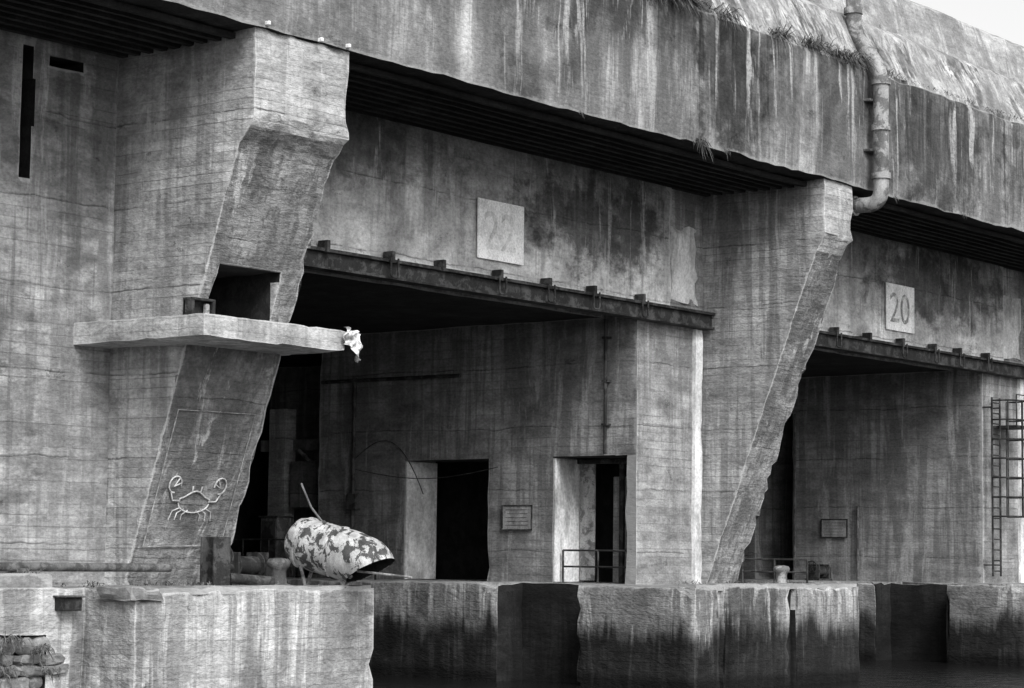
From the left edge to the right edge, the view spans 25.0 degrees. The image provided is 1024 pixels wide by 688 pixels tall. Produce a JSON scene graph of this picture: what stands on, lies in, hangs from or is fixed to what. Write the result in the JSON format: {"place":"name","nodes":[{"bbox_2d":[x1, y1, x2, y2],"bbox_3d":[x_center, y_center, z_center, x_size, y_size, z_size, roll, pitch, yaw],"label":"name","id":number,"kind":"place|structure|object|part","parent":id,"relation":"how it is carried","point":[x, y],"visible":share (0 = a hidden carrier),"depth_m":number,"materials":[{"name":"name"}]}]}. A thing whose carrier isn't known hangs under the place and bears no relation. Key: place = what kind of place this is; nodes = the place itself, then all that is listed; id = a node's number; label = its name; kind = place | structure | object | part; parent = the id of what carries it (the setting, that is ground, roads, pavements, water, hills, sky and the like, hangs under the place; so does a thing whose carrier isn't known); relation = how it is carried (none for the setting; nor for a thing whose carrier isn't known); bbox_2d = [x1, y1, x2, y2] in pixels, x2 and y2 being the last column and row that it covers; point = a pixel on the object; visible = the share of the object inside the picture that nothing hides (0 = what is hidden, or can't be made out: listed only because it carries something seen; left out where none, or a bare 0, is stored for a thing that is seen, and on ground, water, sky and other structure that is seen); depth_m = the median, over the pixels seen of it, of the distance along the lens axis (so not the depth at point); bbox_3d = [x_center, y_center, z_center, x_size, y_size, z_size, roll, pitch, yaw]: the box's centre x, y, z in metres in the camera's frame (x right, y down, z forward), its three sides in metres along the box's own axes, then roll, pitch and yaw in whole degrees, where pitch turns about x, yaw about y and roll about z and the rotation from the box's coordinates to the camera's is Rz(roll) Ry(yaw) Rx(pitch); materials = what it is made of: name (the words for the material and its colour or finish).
{"place":"outdoors","nodes":[
{"label":"outdoors","id":0,"kind":"place"},
{"bbox_2d":[230,564,234,584],"bbox_3d":[-4.992,4.015,40.117,0.352,0.416,0.352,-3,-7,38],"label":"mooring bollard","id":1,"kind":"object","parent":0,"point":[232,566],"visible":0.13,"depth_m":40.05,"materials":[{"name":"metal"}]},
{"bbox_2d":[311,571,327,577],"bbox_3d":[-4.602,5.232,57.259,0.780,1.150,0.570,-3,-7,38],"label":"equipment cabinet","id":2,"kind":"object","parent":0,"point":[315,574],"visible":0.06,"depth_m":57.06,"materials":[{"name":"metal"}]},
{"bbox_2d":[0,573,1023,687],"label":"concrete quay","id":3,"kind":"structure","parent":0,"point":[335,633],"depth_m":49.98,"materials":[{"name":"grey concrete"}]},
{"bbox_2d":[0,636,68,687],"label":"broken masonry","id":4,"kind":"object","parent":3,"relation":"on","point":[30,672],"visible":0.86,"depth_m":35.89,"materials":[{"name":"grey stone"}]},
{"bbox_2d":[53,595,85,610],"bbox_3d":[-7.014,4.096,36.500,0.370,0.240,0.430,-3,-7,38],"label":"junction box","id":5,"kind":"object","parent":3,"relation":"attached to","point":[68,602],"visible":1,"depth_m":36.39,"materials":[{"name":"metal"}]},
{"bbox_2d":[0,562,172,572],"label":"quay pipe","id":6,"kind":"object","parent":3,"relation":"on","point":[9,567],"visible":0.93,"depth_m":37.36,"materials":[{"name":"grey metal"}]},
{"bbox_2d":[200,537,230,585],"bbox_3d":[-4.982,3.663,38.769,0.340,0.850,0.380,-3,-7,38],"label":"steel post","id":7,"kind":"object","parent":3,"relation":"on","point":[215,553],"visible":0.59,"depth_m":38.72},
{"bbox_2d":[230,549,270,584],"bbox_3d":[-4.815,3.989,41.652,0.600,0.736,1.096,-3,-7,38],"label":"mooring winch","id":8,"kind":"object","parent":3,"relation":"on","point":[252,563],"visible":0.4,"depth_m":41.61,"materials":[{"name":"metal"}]},
{"bbox_2d":[230,573,274,584],"bbox_3d":[-4.421,3.996,39.099,0.851,0.240,0.180,4,-6,-35],"label":"scrap pipe","id":9,"kind":"object","parent":3,"relation":"on","point":[242,579],"visible":0.85,"depth_m":39.02,"materials":[{"name":"metal"}]},
{"bbox_2d":[258,516,292,576],"bbox_3d":[-6.016,5.141,58.629,0.680,1.550,0.570,-3,-7,38],"label":"equipment cabinet","id":10,"kind":"object","parent":3,"relation":"on","point":[275,527],"visible":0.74,"depth_m":58.43,"materials":[{"name":"metal"}]},
{"bbox_3d":[-6.168,5.136,58.433,0.480,1.320,0.025,-3,-7,38],"label":"door panel","id":11,"kind":"part","parent":10,"relation":"part of","materials":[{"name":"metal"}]},
{"bbox_2d":[266,558,290,584],"bbox_3d":[-4.035,3.953,39.884,0.440,0.520,0.440,-3,-7,38],"label":"mooring bollard","id":12,"kind":"object","parent":3,"relation":"on","point":[278,567],"visible":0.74,"depth_m":39.75,"materials":[{"name":"grey metal"}]},
{"bbox_2d":[233,538,375,578],"bbox_3d":[-5.797,5.385,57.994,6.352,0.992,0.052,-3,-7,38],"label":"railing","id":13,"kind":"object","parent":3,"relation":"on","point":[268,543],"visible":0.12,"depth_m":58.41,"materials":[{"name":"metal"}]},
{"bbox_2d":[284,483,411,584],"bbox_3d":[-2.747,3.332,40.228,2.594,1.828,0.954,-2,-6,28],"label":"rusty buoy","id":14,"kind":"object","parent":3,"relation":"on","point":[341,554],"visible":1,"depth_m":40.06,"materials":[{"name":"paint"}]},
{"bbox_2d":[0,569,792,686],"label":"quay weeds","id":15,"kind":"object","parent":3,"relation":"on","point":[16,641],"visible":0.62,"depth_m":35.99,"materials":[{"name":"grey plant"}]},
{"bbox_2d":[0,0,1023,585],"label":"submarine bunker","id":16,"kind":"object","parent":3,"relation":"on","point":[318,174],"visible":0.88,"depth_m":51.69,"materials":[{"name":"concrete"}]},
{"bbox_2d":[142,409,255,546],"bbox_3d":[-5.404,2.350,39.977,0.813,2.359,1.868,-3,-7,38],"label":"crab graffiti","id":17,"kind":"object","parent":16,"relation":"attached to","point":[200,491],"visible":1,"depth_m":39.90,"materials":[{"name":"grey paint"}]},
{"bbox_2d":[183,297,215,314],"bbox_3d":[-5.168,-0.601,38.140,0.220,0.300,0.540,-3,-7,38],"label":"lamp box","id":18,"kind":"object","parent":16,"relation":"on","point":[193,305],"visible":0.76,"depth_m":38.14,"materials":[{"name":"metal"}]},
{"bbox_2d":[277,316,283,322],"bbox_3d":[-3.984,-0.376,39.713,0.110,0.190,0.110,-3,-7,38],"label":"tin can","id":19,"kind":"object","parent":16,"relation":"on","point":[280,319],"visible":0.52,"depth_m":39.67,"materials":[{"name":"grey metal"}]},
{"bbox_2d":[342,327,360,361],"bbox_3d":[-2.774,0.014,40.155,0.211,0.604,0.557,-3,-7,38],"label":"torn cloth","id":20,"kind":"object","parent":16,"relation":"attached to","point":[351,338],"visible":1,"depth_m":40.10,"materials":[{"name":"white fabric"}]},
{"bbox_2d":[346,377,359,529],"bbox_3d":[-3.940,2.932,57.556,0.300,4.200,0.200,-3,-7,38],"label":"wall pipe","id":21,"kind":"object","parent":16,"relation":"attached to","point":[352,501],"depth_m":57.47,"materials":[{"name":"metal"}]},
{"bbox_2d":[321,374,460,383],"bbox_3d":[-3.027,0.864,57.014,4.500,0.090,0.090,-3,-7,38],"label":"wall pipe","id":22,"kind":"object","parent":16,"relation":"attached to","point":[392,378],"depth_m":56.92,"materials":[{"name":"metal"}]},
{"bbox_2d":[356,440,496,493],"bbox_3d":[-2.108,2.979,56.079,4.508,1.346,0.024,-3,-7,38],"label":"electric cable","id":23,"kind":"object","parent":16,"relation":"attached to","point":[412,467],"visible":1,"depth_m":56.36,"materials":[{"name":"metal"}]},
{"bbox_2d":[477,198,523,264],"bbox_3d":[-0.234,-2.357,48.510,0.030,1.250,1.560,-3,-7,38],"label":"number sign","id":24,"kind":"object","parent":16,"relation":"attached to","point":[500,231],"visible":1,"depth_m":48.48,"materials":[{"name":"white paint"}]},
{"bbox_2d":[501,505,532,530],"bbox_3d":[0.123,4.088,54.333,0.910,0.600,0.045,-3,-7,38],"label":"information sign","id":25,"kind":"object","parent":16,"relation":"attached to","point":[516,517],"visible":1,"depth_m":54.32,"materials":[{"name":"metal"}]},
{"bbox_2d":[579,464,595,580],"bbox_3d":[1.781,4.182,54.322,0.430,2.750,0.050,-3,-7,38],"label":"steel door leaf","id":26,"kind":"structure","parent":16,"relation":"in","point":[587,471],"depth_m":54.29,"materials":[{"name":"grey metal"}]},
{"bbox_2d":[601,319,611,453],"bbox_3d":[2.171,0.977,53.007,0.160,3.100,0.190,-3,-7,38],"label":"wall pipe","id":27,"kind":"object","parent":16,"relation":"attached to","point":[605,337],"depth_m":52.93,"materials":[{"name":"metal"}]},
{"bbox_2d":[794,414,795,579],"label":"wall pipe","id":28,"kind":"object","parent":16,"relation":"attached to","point":[794,495],"depth_m":69.63,"materials":[{"name":"grey metal"}]},
{"bbox_2d":[579,0,1023,218],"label":"ledge grass","id":29,"kind":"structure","parent":16,"relation":"on","point":[852,57],"depth_m":51.83,"materials":[{"name":"grey plant"}]},
{"bbox_2d":[821,519,847,537],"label":"information sign","id":30,"kind":"object","parent":16,"relation":"attached to","point":[834,528],"visible":1,"depth_m":68.79,"materials":[{"name":"metal"}]},
{"bbox_2d":[856,506,858,580],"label":"wall pipe","id":31,"kind":"object","parent":16,"relation":"attached to","point":[857,543],"depth_m":68.19,"materials":[{"name":"grey metal"}]},
{"bbox_2d":[844,0,890,215],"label":"drain pipe","id":32,"kind":"object","parent":16,"relation":"attached to","point":[880,125],"visible":0.91,"depth_m":54.44,"materials":[{"name":"grey metal"}]},
{"bbox_2d":[886,282,914,333],"bbox_3d":[10.453,-0.962,62.170,0.030,1.250,1.560,-3,-7,38],"label":"number sign","id":33,"kind":"object","parent":16,"relation":"attached to","point":[900,308],"visible":1,"depth_m":62.14,"materials":[{"name":"white paint"}]},
{"bbox_2d":[982,394,1023,575],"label":"caged ladder","id":34,"kind":"object","parent":16,"relation":"attached to","point":[1007,427],"visible":1,"depth_m":65.90,"materials":[{"name":"metal"}]},
{"bbox_2d":[562,549,626,582],"bbox_3d":[1.915,5.127,53.133,1.902,0.792,0.052,-3,-7,38],"label":"railing","id":35,"kind":"object","parent":3,"relation":"on","point":[597,566],"visible":0.78,"depth_m":53.12,"materials":[{"name":"metal"}]},
{"bbox_2d":[741,558,807,583],"bbox_3d":[6.272,5.444,55.169,1.852,0.642,0.052,-3,-7,38],"label":"railing","id":36,"kind":"object","parent":3,"relation":"on","point":[773,572],"visible":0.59,"depth_m":55.18,"materials":[{"name":"metal"}]},
{"bbox_2d":[773,565,789,583],"bbox_3d":[6.169,5.304,52.844,0.396,0.468,0.396,-3,-7,38],"label":"mooring bollard","id":37,"kind":"object","parent":3,"relation":"on","point":[781,571],"visible":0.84,"depth_m":52.73,"materials":[{"name":"white metal"}]},
{"bbox_2d":[805,560,832,580],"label":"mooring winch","id":38,"kind":"object","parent":3,"relation":"on","point":[819,572],"visible":0.85,"depth_m":67.71,"materials":[{"name":"metal"}]},
{"bbox_2d":[372,659,1023,687],"bbox_3d":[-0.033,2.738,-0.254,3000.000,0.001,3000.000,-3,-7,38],"label":"water","id":39,"kind":"structure","parent":0,"point":[890,673],"depth_m":53.77,"materials":[{"name":"black liquid"}]},
{"bbox_2d":[911,0,1023,45],"label":"sky","id":40,"kind":"structure","parent":0,"point":[1001,18],"materials":[{"name":"white"}]}
]}

